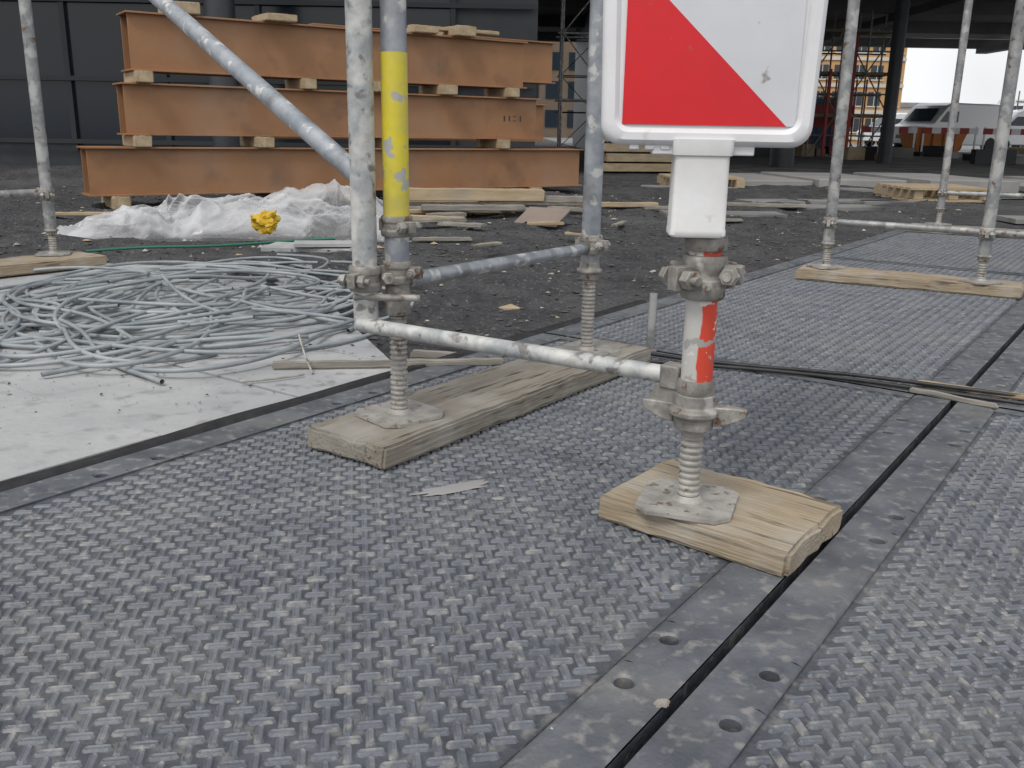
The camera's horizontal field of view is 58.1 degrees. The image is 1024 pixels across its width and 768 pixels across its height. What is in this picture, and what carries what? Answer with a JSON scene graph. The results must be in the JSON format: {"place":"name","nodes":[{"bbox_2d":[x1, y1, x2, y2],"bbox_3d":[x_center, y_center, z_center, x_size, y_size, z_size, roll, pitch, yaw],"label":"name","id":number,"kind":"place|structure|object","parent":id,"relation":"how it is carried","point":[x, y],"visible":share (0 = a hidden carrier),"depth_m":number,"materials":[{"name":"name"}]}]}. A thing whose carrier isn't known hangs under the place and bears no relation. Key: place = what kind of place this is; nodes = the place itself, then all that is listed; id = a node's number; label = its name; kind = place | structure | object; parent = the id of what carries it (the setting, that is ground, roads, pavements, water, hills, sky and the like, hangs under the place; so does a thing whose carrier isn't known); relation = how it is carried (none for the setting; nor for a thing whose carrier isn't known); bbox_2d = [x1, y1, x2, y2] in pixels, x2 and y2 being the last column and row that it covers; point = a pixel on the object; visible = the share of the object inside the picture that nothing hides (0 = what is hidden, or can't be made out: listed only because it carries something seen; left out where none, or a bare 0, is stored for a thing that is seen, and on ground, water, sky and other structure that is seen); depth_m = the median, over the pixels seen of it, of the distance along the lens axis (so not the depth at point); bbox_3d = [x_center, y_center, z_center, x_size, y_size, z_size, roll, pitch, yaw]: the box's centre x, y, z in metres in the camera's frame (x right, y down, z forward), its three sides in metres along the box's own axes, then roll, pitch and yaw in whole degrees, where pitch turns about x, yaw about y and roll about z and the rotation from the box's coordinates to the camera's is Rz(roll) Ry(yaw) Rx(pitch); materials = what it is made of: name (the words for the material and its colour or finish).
{"place":"outdoors","nodes":[
{"label":"outdoors","id":0,"kind":"place"},
{"bbox_2d":[0,263,391,480],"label":"paving","id":1,"kind":"structure","parent":0,"point":[70,424],"depth_m":2.26,"materials":[{"name":"concrete"}]},
{"bbox_2d":[0,251,106,276],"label":"scaffold plank","id":2,"kind":"object","parent":1,"relation":"on","point":[17,265],"visible":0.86,"depth_m":3.98,"materials":[{"name":"brown wood"}]},
{"bbox_2d":[0,0,71,255],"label":"scaffolding","id":3,"kind":"object","parent":2,"relation":"on","point":[45,192],"visible":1,"depth_m":3.99,"materials":[{"name":"metal"}]},
{"bbox_2d":[0,299,354,443],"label":"dirt crumbs","id":4,"kind":"object","parent":1,"relation":"on","point":[250,385],"visible":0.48,"depth_m":2.32,"materials":[{"name":"soil"}]},
{"bbox_2d":[0,253,413,383],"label":"cable pile","id":5,"kind":"object","parent":1,"relation":"on","point":[100,299],"visible":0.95,"depth_m":2.98,"materials":[{"name":"metal"}]},
{"bbox_2d":[0,311,416,450],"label":"sawdust chips","id":6,"kind":"object","parent":1,"relation":"on","point":[164,373],"visible":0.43,"depth_m":2.38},
{"bbox_2d":[240,334,312,382],"bbox_3d":[-0.543,-0.077,2.422,0.375,0.090,0.111,-9,18,-32],"label":"wire offcut","id":7,"kind":"object","parent":1,"relation":"on","point":[283,377],"visible":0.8,"depth_m":2.36,"materials":[{"name":"metal"}]},
{"bbox_2d":[272,358,505,369],"bbox_3d":[-0.328,-0.057,2.495,0.628,0.020,0.033,-1,16,-8],"label":"wooden lath","id":8,"kind":"object","parent":1,"relation":"on","point":[302,364],"visible":0.88,"depth_m":2.48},
{"bbox_2d":[0,138,1023,767],"bbox_3d":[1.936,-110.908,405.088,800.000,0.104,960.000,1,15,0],"label":"ground","id":9,"kind":"structure","parent":0,"point":[530,296],"depth_m":5.59,"materials":[{"name":"asphalt"}]},
{"bbox_2d":[42,212,122,215],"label":"timber offcut","id":10,"kind":"object","parent":9,"relation":"on","point":[85,213],"visible":0.73,"depth_m":6.32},
{"bbox_2d":[101,196,131,208],"bbox_3d":[-3.226,-1.493,7.505,0.142,0.101,0.508,-9,18,-32],"label":"packing timber","id":11,"kind":"object","parent":9,"relation":"on","point":[116,202],"visible":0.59,"depth_m":7.32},
{"bbox_2d":[76,146,583,196],"bbox_3d":[-1.371,-2.005,8.583,4.850,0.380,0.340,-9,18,-32],"label":"steel girder","id":12,"kind":"object","parent":11,"relation":"on","point":[108,171],"visible":0.92,"depth_m":8.01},
{"bbox_2d":[122,135,151,146],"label":"packing timber","id":13,"kind":"object","parent":12,"relation":"on","point":[138,140],"visible":0.89,"depth_m":7.30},
{"bbox_2d":[112,82,539,139],"bbox_3d":[-1.475,-2.459,8.418,3.980,0.400,0.340,-9,18,-32],"label":"steel girder","id":14,"kind":"object","parent":13,"relation":"on","point":[158,109],"visible":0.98,"depth_m":7.98,"materials":[{"name":"metal"}]},
{"bbox_2d":[124,70,153,82],"bbox_3d":[-2.995,-2.457,7.384,0.126,0.091,0.509,-9,18,-32],"label":"packing timber","id":15,"kind":"object","parent":14,"relation":"on","point":[140,76],"visible":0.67,"depth_m":7.20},
{"bbox_2d":[285,78,316,89],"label":"packing timber","id":16,"kind":"object","parent":14,"relation":"on","point":[306,83],"visible":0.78,"depth_m":7.94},
{"bbox_2d":[419,84,457,94],"bbox_3d":[-0.709,-2.817,8.836,0.164,0.091,0.509,-9,18,-32],"label":"packing timber","id":17,"kind":"object","parent":14,"relation":"on","point":[443,89],"visible":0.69,"depth_m":8.67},
{"bbox_2d":[116,10,527,88],"bbox_3d":[-1.507,-2.951,8.280,3.750,0.440,0.340,-9,18,-32],"label":"steel girder","id":18,"kind":"object","parent":17,"relation":"on","point":[157,43],"visible":0.85,"depth_m":7.93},
{"bbox_2d":[158,0,200,15],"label":"packing timber","id":19,"kind":"object","parent":18,"relation":"on","point":[191,8],"visible":0.38,"depth_m":7.25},
{"bbox_2d":[251,12,297,22],"bbox_3d":[-2.014,-3.091,7.808,0.269,0.061,0.405,-9,18,-32],"label":"packing timber","id":20,"kind":"object","parent":18,"relation":"on","point":[278,17],"visible":0.67,"depth_m":7.66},
{"bbox_2d":[407,26,438,33],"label":"packing timber","id":21,"kind":"object","parent":18,"relation":"on","point":[424,30],"visible":0.59,"depth_m":8.38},
{"bbox_2d":[407,24,498,35],"bbox_3d":[-0.544,-3.353,8.733,0.958,0.037,0.105,-9,18,-32],"label":"packing timber","id":22,"kind":"object","parent":18,"relation":"on","point":[478,32],"visible":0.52,"depth_m":8.82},
{"bbox_2d":[436,25,476,36],"bbox_3d":[-0.530,-3.339,8.748,0.222,0.090,0.410,-9,18,-32],"label":"packing timber","id":23,"kind":"object","parent":18,"relation":"on","point":[463,31],"visible":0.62,"depth_m":8.60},
{"bbox_2d":[484,87,519,97],"bbox_3d":[-0.104,-2.912,9.220,0.117,0.090,0.507,-9,18,-32],"label":"packing timber","id":24,"kind":"object","parent":14,"relation":"on","point":[506,92],"visible":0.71,"depth_m":9.11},
{"bbox_2d":[239,136,274,147],"bbox_3d":[-2.219,-2.108,8.015,0.153,0.090,0.512,-9,18,-32],"label":"packing timber","id":25,"kind":"object","parent":12,"relation":"on","point":[259,142],"visible":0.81,"depth_m":7.84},
{"bbox_2d":[476,139,509,148],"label":"packing timber","id":26,"kind":"object","parent":12,"relation":"on","point":[495,143],"visible":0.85,"depth_m":9.19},
{"bbox_2d":[85,238,334,252],"bbox_3d":[-1.583,-0.750,4.963,1.320,0.021,0.052,-9,18,-31],"label":"green hose","id":27,"kind":"object","parent":9,"relation":"on","point":[177,246],"visible":0.93,"depth_m":4.88,"materials":[{"name":"green"}]},
{"bbox_2d":[39,180,383,239],"bbox_3d":[-1.728,-1.129,5.843,2.193,0.326,1.251,-1,16,-9],"label":"plastic sheeting","id":28,"kind":"object","parent":9,"relation":"on","point":[240,205],"visible":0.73,"depth_m":5.71,"materials":[{"name":"white"}]},
{"bbox_2d":[250,210,280,234],"bbox_3d":[-1.394,-0.914,5.202,0.175,0.136,0.140,1,15,0],"label":"yellow bag","id":29,"kind":"object","parent":28,"relation":"on","point":[264,222],"visible":1,"depth_m":5.17,"materials":[{"name":"plastic"}]},
{"bbox_2d":[261,240,351,251],"bbox_3d":[-1.018,-0.733,4.879,0.580,0.052,0.303,1,15,0],"label":"insulation offcut","id":30,"kind":"object","parent":9,"relation":"on","point":[315,245],"visible":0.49,"depth_m":4.79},
{"bbox_2d":[0,300,646,491],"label":"rubber edging","id":31,"kind":"object","parent":9,"relation":"on","point":[15,482],"visible":0.71,"depth_m":2.01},
{"bbox_2d":[321,191,349,200],"bbox_3d":[-1.623,-1.746,8.526,0.104,0.101,0.508,-9,18,-32],"label":"plastic sheeting","id":32,"kind":"object","parent":9,"relation":"on","point":[340,196],"visible":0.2,"depth_m":8.37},
{"bbox_2d":[0,0,769,164],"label":"ground floor wall","id":33,"kind":"structure","parent":9,"relation":"on","point":[520,24],"depth_m":14.74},
{"bbox_2d":[0,0,449,144],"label":"glazing","id":34,"kind":"structure","parent":33,"relation":"attached to","point":[95,38],"depth_m":14.35,"materials":[{"name":"black"}]},
{"bbox_2d":[0,0,534,149],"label":"mullions","id":35,"kind":"object","parent":34,"relation":"attached to","point":[69,78],"visible":0.43,"depth_m":14.33,"materials":[{"name":"grey"}]},
{"bbox_2d":[537,0,1023,53],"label":"overhanging slab","id":36,"kind":"structure","parent":33,"relation":"on","point":[933,23],"depth_m":36.30,"materials":[{"name":"concrete"}]},
{"bbox_2d":[410,350,454,358],"bbox_3d":[-0.048,-0.076,2.680,0.505,0.022,0.040,3,16,7],"label":"wooden lath","id":37,"kind":"object","parent":9,"relation":"on","point":[414,354],"visible":0.25,"depth_m":2.69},
{"bbox_2d":[411,215,465,217],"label":"timber offcut","id":38,"kind":"object","parent":9,"relation":"on","point":[421,216],"visible":0.27,"depth_m":6.40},
{"bbox_2d":[412,217,466,222],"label":"timber offcut","id":39,"kind":"object","parent":9,"relation":"on","point":[428,220],"visible":0.76,"depth_m":6.23,"materials":[{"name":"brown wood"}]},
{"bbox_2d":[412,237,471,240],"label":"timber offcut","id":40,"kind":"object","parent":9,"relation":"on","point":[442,239],"visible":1,"depth_m":5.51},
{"bbox_2d":[425,211,466,216],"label":"timber offcut","id":41,"kind":"object","parent":9,"relation":"on","point":[457,214],"visible":0.62,"depth_m":6.71,"materials":[{"name":"brown wood"}]},
{"bbox_2d":[409,201,489,202],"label":"timber offcut","id":42,"kind":"object","parent":9,"relation":"on","point":[446,202],"visible":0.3,"depth_m":7.84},
{"bbox_2d":[409,209,510,213],"bbox_3d":[-0.435,-1.349,7.185,0.956,0.033,0.096,-4,16,-17],"label":"timber offcut","id":43,"kind":"object","parent":9,"relation":"on","point":[415,211],"visible":0.35,"depth_m":7.11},
{"bbox_2d":[420,204,525,210],"bbox_3d":[-0.296,-1.356,7.084,0.808,0.042,0.126,-2,16,-11],"label":"timber offcut","id":44,"kind":"object","parent":43,"relation":"on","point":[458,207],"visible":1,"depth_m":7.04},
{"bbox_2d":[437,221,486,227],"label":"timber offcut","id":45,"kind":"object","parent":9,"relation":"on","point":[461,224],"visible":1,"depth_m":5.92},
{"bbox_2d":[0,333,950,767],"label":"trackway mat","id":46,"kind":"object","parent":9,"relation":"on","point":[164,617],"visible":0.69,"depth_m":1.30,"materials":[{"name":"metal"}]},
{"bbox_2d":[410,479,488,495],"bbox_3d":[-0.109,0.187,1.652,0.153,0.002,0.041,-7,17,-27],"label":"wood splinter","id":47,"kind":"object","parent":46,"relation":"on","point":[456,487],"visible":1,"depth_m":1.65,"materials":[{"name":"wood"}]},
{"bbox_2d":[308,339,651,469],"bbox_3d":[-0.011,0.012,2.199,0.221,0.048,1.080,12,19,34],"label":"scaffold plank","id":48,"kind":"object","parent":46,"relation":"on","point":[473,403],"visible":0.74,"depth_m":2.00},
{"bbox_2d":[149,0,660,427],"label":"scaffolding","id":49,"kind":"object","parent":48,"relation":"on","point":[396,273],"visible":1,"depth_m":1.79,"materials":[{"name":"metal"}]},
{"bbox_2d":[646,293,657,352],"bbox_3d":[0.403,-0.166,2.670,0.039,0.195,0.040,1,15,0],"label":"steel pin","id":50,"kind":"object","parent":46,"relation":"on","point":[651,320],"visible":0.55,"depth_m":2.66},
{"bbox_2d":[653,698,669,707],"bbox_3d":[0.169,0.358,1.036,0.020,0.006,0.013,1,15,0],"label":"mortar smear","id":51,"kind":"object","parent":46,"relation":"on","point":[661,703],"visible":1,"depth_m":1.03},
{"bbox_2d":[598,459,843,576],"bbox_3d":[0.340,0.208,1.515,0.340,0.045,0.238,13,20,38],"label":"wooden block","id":52,"kind":"object","parent":46,"relation":"on","point":[775,531],"depth_m":1.45,"materials":[{"name":"brown wood"}]},
{"bbox_2d":[635,236,747,524],"bbox_3d":[0.287,-0.021,1.431,0.163,0.440,0.150,7,16,19],"label":"sign post","id":53,"kind":"object","parent":52,"relation":"on","point":[702,275],"visible":0.98,"depth_m":1.42,"materials":[{"name":"metal"}]},
{"bbox_2d":[601,0,827,237],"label":"traffic sign","id":54,"kind":"object","parent":53,"relation":"attached to","point":[701,92],"visible":1,"depth_m":1.28,"materials":[{"name":"white plastic"}]},
{"bbox_2d":[650,352,1023,405],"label":"black cable","id":55,"kind":"object","parent":46,"relation":"on","point":[778,369],"visible":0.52,"depth_m":2.42,"materials":[{"name":"rubber"}]},
{"bbox_2d":[6,187,944,353],"bbox_3d":[-0.399,-1.071,6.289,10.189,0.099,7.309,1,15,0],"label":"rubble","id":56,"kind":"object","parent":9,"relation":"on","point":[217,230],"visible":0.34,"depth_m":5.40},
{"bbox_2d":[409,188,544,201],"bbox_3d":[-0.347,-1.522,7.401,1.209,0.093,0.204,-1,16,-8],"label":"timber offcut","id":57,"kind":"object","parent":9,"relation":"on","point":[476,194],"visible":0.85,"depth_m":7.32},
{"bbox_2d":[478,195,582,202],"bbox_3d":[0.218,-1.503,7.478,1.008,0.054,0.125,-1,15,-6],"label":"timber offcut","id":58,"kind":"object","parent":57,"relation":"on","point":[563,199],"visible":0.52,"depth_m":7.44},
{"bbox_2d":[471,242,502,246],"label":"timber offcut","id":59,"kind":"object","parent":9,"relation":"on","point":[486,244],"visible":1,"depth_m":5.04,"materials":[{"name":"brown wood"}]},
{"bbox_2d":[0,184,983,350],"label":"loose stones","id":60,"kind":"object","parent":9,"relation":"on","point":[456,304],"visible":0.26,"depth_m":5.48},
{"bbox_2d":[13,186,973,319],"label":"wood chips","id":61,"kind":"object","parent":9,"relation":"on","point":[510,307],"visible":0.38,"depth_m":5.04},
{"bbox_2d":[19,258,1018,765],"bbox_3d":[1.303,-0.083,2.717,2.193,0.004,5.594,12,19,34],"label":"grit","id":62,"kind":"object","parent":9,"relation":"on","point":[559,486],"visible":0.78,"depth_m":1.36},
{"bbox_2d":[490,202,582,205],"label":"timber offcut","id":63,"kind":"object","parent":9,"relation":"on","point":[538,204],"visible":0.34,"depth_m":7.72,"materials":[{"name":"brown wood"}]},
{"bbox_2d":[514,207,570,226],"bbox_3d":[0.221,-1.211,6.667,0.343,0.113,0.246,9,17,28],"label":"board offcut","id":64,"kind":"object","parent":9,"relation":"on","point":[537,214],"visible":0.85,"depth_m":6.66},
{"bbox_2d":[527,222,563,225],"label":"timber offcut","id":65,"kind":"object","parent":9,"relation":"on","point":[545,223],"visible":1,"depth_m":6.27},
{"bbox_2d":[536,31,575,137],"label":"office block","id":66,"kind":"structure","parent":9,"relation":"on","point":[547,94],"depth_m":90.64,"materials":[{"name":"grey concrete"}]},
{"bbox_2d":[536,52,575,126],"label":"windows","id":67,"kind":"structure","parent":66,"relation":"in","point":[551,117],"depth_m":90.52,"materials":[{"name":"grey glass"}]},
{"bbox_2d":[547,206,582,211],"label":"timber offcut","id":68,"kind":"object","parent":9,"relation":"on","point":[576,209],"visible":0.45,"depth_m":7.14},
{"bbox_2d":[556,25,588,144],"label":"scaffolding tower","id":69,"kind":"structure","parent":9,"relation":"on","point":[585,76],"depth_m":34.52,"materials":[{"name":"metal"}]},
{"bbox_2d":[570,202,658,206],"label":"timber offcut","id":70,"kind":"object","parent":9,"relation":"on","point":[623,204],"visible":0.65,"depth_m":8.17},
{"bbox_2d":[643,206,667,209],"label":"timber offcut","id":71,"kind":"object","parent":9,"relation":"on","point":[655,207],"visible":0.48,"depth_m":7.80,"materials":[{"name":"brown wood"}]},
{"bbox_2d":[657,173,744,187],"bbox_3d":[2.345,-2.534,11.530,0.929,0.144,0.989,1,15,0],"label":"wooden pallet","id":72,"kind":"object","parent":9,"relation":"on","point":[733,181],"visible":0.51,"depth_m":11.32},
{"bbox_2d":[727,202,806,207],"bbox_3d":[2.280,-1.608,8.274,0.708,0.033,0.106,3,15,6],"label":"timber offcut","id":73,"kind":"object","parent":9,"relation":"on","point":[779,205],"visible":0.96,"depth_m":8.23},
{"bbox_2d":[546,255,1023,409],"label":"trackway mat","id":74,"kind":"object","parent":9,"relation":"on","point":[911,334],"visible":0.75,"depth_m":3.12,"materials":[{"name":"metal"}]},
{"bbox_2d":[794,263,1023,298],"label":"scaffold plank","id":75,"kind":"object","parent":74,"relation":"on","point":[1012,289],"visible":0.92,"depth_m":3.92,"materials":[{"name":"brown wood"}]},
{"bbox_2d":[806,0,1023,284],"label":"scaffolding","id":76,"kind":"object","parent":75,"relation":"on","point":[987,232],"visible":1,"depth_m":3.81,"materials":[{"name":"metal"}]},
{"bbox_2d":[624,402,1023,767],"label":"trackway mat","id":77,"kind":"object","parent":9,"relation":"on","point":[878,632],"visible":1,"depth_m":1.17,"materials":[{"name":"metal"}]},
{"bbox_2d":[909,388,996,408],"bbox_3d":[1.081,0.032,2.263,0.206,0.012,0.030,15,21,41],"label":"wooden lath","id":78,"kind":"object","parent":77,"relation":"on","point":[969,400],"visible":1,"depth_m":2.25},
{"bbox_2d":[641,185,1023,223],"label":"board offcuts","id":79,"kind":"object","parent":9,"relation":"on","point":[865,204],"visible":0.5,"depth_m":8.57,"materials":[{"name":"wood"}]},
{"bbox_2d":[817,47,906,143],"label":"walls","id":80,"kind":"structure","parent":9,"relation":"on","point":[870,63],"depth_m":83.56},
{"bbox_2d":[817,46,885,131],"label":"windows","id":81,"kind":"structure","parent":80,"relation":"attached to","point":[858,102],"depth_m":83.45,"materials":[{"name":"grey glass"}]},
{"bbox_2d":[819,46,904,132],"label":"sills","id":82,"kind":"structure","parent":81,"relation":"attached to","point":[876,79],"depth_m":83.43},
{"bbox_2d":[818,37,906,139],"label":"cornice and bands","id":83,"kind":"structure","parent":80,"relation":"attached to","point":[862,85],"depth_m":83.53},
{"bbox_2d":[729,172,1023,192],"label":"stacked mats","id":84,"kind":"object","parent":9,"relation":"on","point":[1012,184],"visible":0.59,"depth_m":12.20,"materials":[{"name":"wood"}]},
{"bbox_2d":[900,102,918,112],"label":"warehouse","id":85,"kind":"structure","parent":9,"relation":"on","point":[905,107],"depth_m":104.97,"materials":[{"name":"concrete"}]},
{"bbox_2d":[811,230,1023,273],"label":"trackway mat","id":86,"kind":"object","parent":9,"relation":"on","point":[931,249],"visible":0.67,"depth_m":5.22,"materials":[{"name":"grey metal"}]},
{"bbox_2d":[907,223,1023,238],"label":"scaffold plank","id":87,"kind":"object","parent":86,"relation":"on","point":[964,234],"visible":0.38,"depth_m":6.13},
{"bbox_2d":[925,0,1023,225],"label":"scaffolding","id":88,"kind":"object","parent":87,"relation":"on","point":[943,192],"visible":1,"depth_m":6.10,"materials":[{"name":"metal"}]},
{"bbox_2d":[873,183,986,202],"bbox_3d":[4.587,-2.097,10.084,0.929,0.144,0.989,1,15,0],"label":"wooden pallet","id":89,"kind":"object","parent":9,"relation":"on","point":[913,192],"visible":0.88,"depth_m":9.84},
{"bbox_2d":[967,330,1023,411],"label":"trackway mat","id":90,"kind":"object","parent":9,"relation":"on","point":[1004,370],"visible":0.64,"depth_m":2.51,"materials":[{"name":"grey metal"}]},
{"bbox_2d":[919,380,1023,399],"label":"wooden lath","id":91,"kind":"object","parent":90,"relation":"on","point":[1018,397],"visible":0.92,"depth_m":2.31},
{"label":"steel girder","id":92,"kind":"object","parent":9,"relation":"on","visible":0},
{"bbox_2d":[274,104,547,141],"bbox_3d":[-1.083,-2.721,9.505,3.300,0.400,0.340,-9,18,-32],"label":"steel girder","id":93,"kind":"object","parent":92,"relation":"on","point":[539,121],"visible":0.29,"depth_m":10.16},
{"bbox_2d":[308,23,556,84],"bbox_3d":[-0.780,-3.379,9.522,2.800,0.430,0.340,-9,18,-32],"label":"steel girder","id":94,"kind":"object","parent":93,"relation":"on","point":[537,64],"visible":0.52,"depth_m":10.04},
{"bbox_2d":[554,0,611,161],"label":"scaffolding tower","id":95,"kind":"structure","parent":0,"point":[562,33],"depth_m":17.71,"materials":[{"name":"metal"}]},
{"bbox_2d":[543,137,1023,177],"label":"asphalt yard","id":96,"kind":"structure","parent":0,"point":[758,164],"depth_m":21.03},
{"bbox_2d":[203,0,909,166],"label":"columns","id":97,"kind":"structure","parent":96,"relation":"on","point":[781,157],"depth_m":22.32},
{"bbox_2d":[603,137,671,171],"bbox_3d":[2.225,-4.359,15.697,1.751,1.410,0.861,-3,16,-16],"label":"timber stack","id":98,"kind":"object","parent":96,"relation":"on","point":[618,157],"visible":0.09,"depth_m":15.37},
{"bbox_2d":[803,97,836,145],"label":"site container","id":99,"kind":"object","parent":96,"relation":"on","point":[819,101],"visible":0.1,"depth_m":44.29,"materials":[{"name":"metal"}]},
{"bbox_2d":[810,34,867,156],"bbox_3d":[10.572,-9.177,29.628,2.020,3.650,2.300,1,15,0],"label":"red formwork","id":100,"kind":"object","parent":96,"relation":"on","point":[821,121],"visible":0.45,"depth_m":30.00,"materials":[{"name":"red paint"}]},
{"bbox_2d":[805,10,892,156],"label":"scaffolding tower","id":101,"kind":"structure","parent":96,"relation":"on","point":[833,31],"depth_m":28.63,"materials":[{"name":"metal"}]},
{"bbox_2d":[856,113,906,145],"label":"delivery van","id":102,"kind":"object","parent":96,"relation":"on","point":[899,117],"visible":0.22,"depth_m":58.80,"materials":[{"name":"white paint"}]},
{"bbox_2d":[795,144,1023,164],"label":"building materials","id":103,"kind":"object","parent":96,"relation":"on","point":[979,156],"visible":0.61,"depth_m":26.84,"materials":[{"name":"concrete"}]},
{"bbox_2d":[899,128,966,151],"bbox_3d":[17.682,-10.259,38.807,2.400,1.000,1.560,1,15,0],"label":"rubbish skip","id":104,"kind":"object","parent":96,"relation":"on","point":[930,139],"visible":0.32,"depth_m":38.12,"materials":[{"name":"orange paint"}]},
{"bbox_2d":[861,125,1023,156],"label":"safety barrier","id":105,"kind":"object","parent":96,"relation":"on","point":[974,131],"visible":0.77,"depth_m":31.76,"materials":[{"name":"red paint"}]},
{"bbox_2d":[893,103,999,149],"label":"delivery van","id":106,"kind":"object","parent":96,"relation":"on","point":[969,115],"visible":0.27,"depth_m":40.62,"materials":[{"name":"white paint"}]},
{"bbox_2d":[993,100,1023,147],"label":"box truck","id":107,"kind":"object","parent":96,"relation":"on","point":[1020,105],"visible":0.1,"depth_m":53.77,"materials":[{"name":"white paint"}]},
{"bbox_2d":[1008,109,1023,146],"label":"delivery van","id":108,"kind":"object","parent":96,"relation":"on","point":[1017,121],"visible":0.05,"depth_m":47.33,"materials":[{"name":"white paint"}]},
{"bbox_2d":[901,38,1023,103],"label":"sky","id":109,"kind":"structure","parent":0,"point":[929,74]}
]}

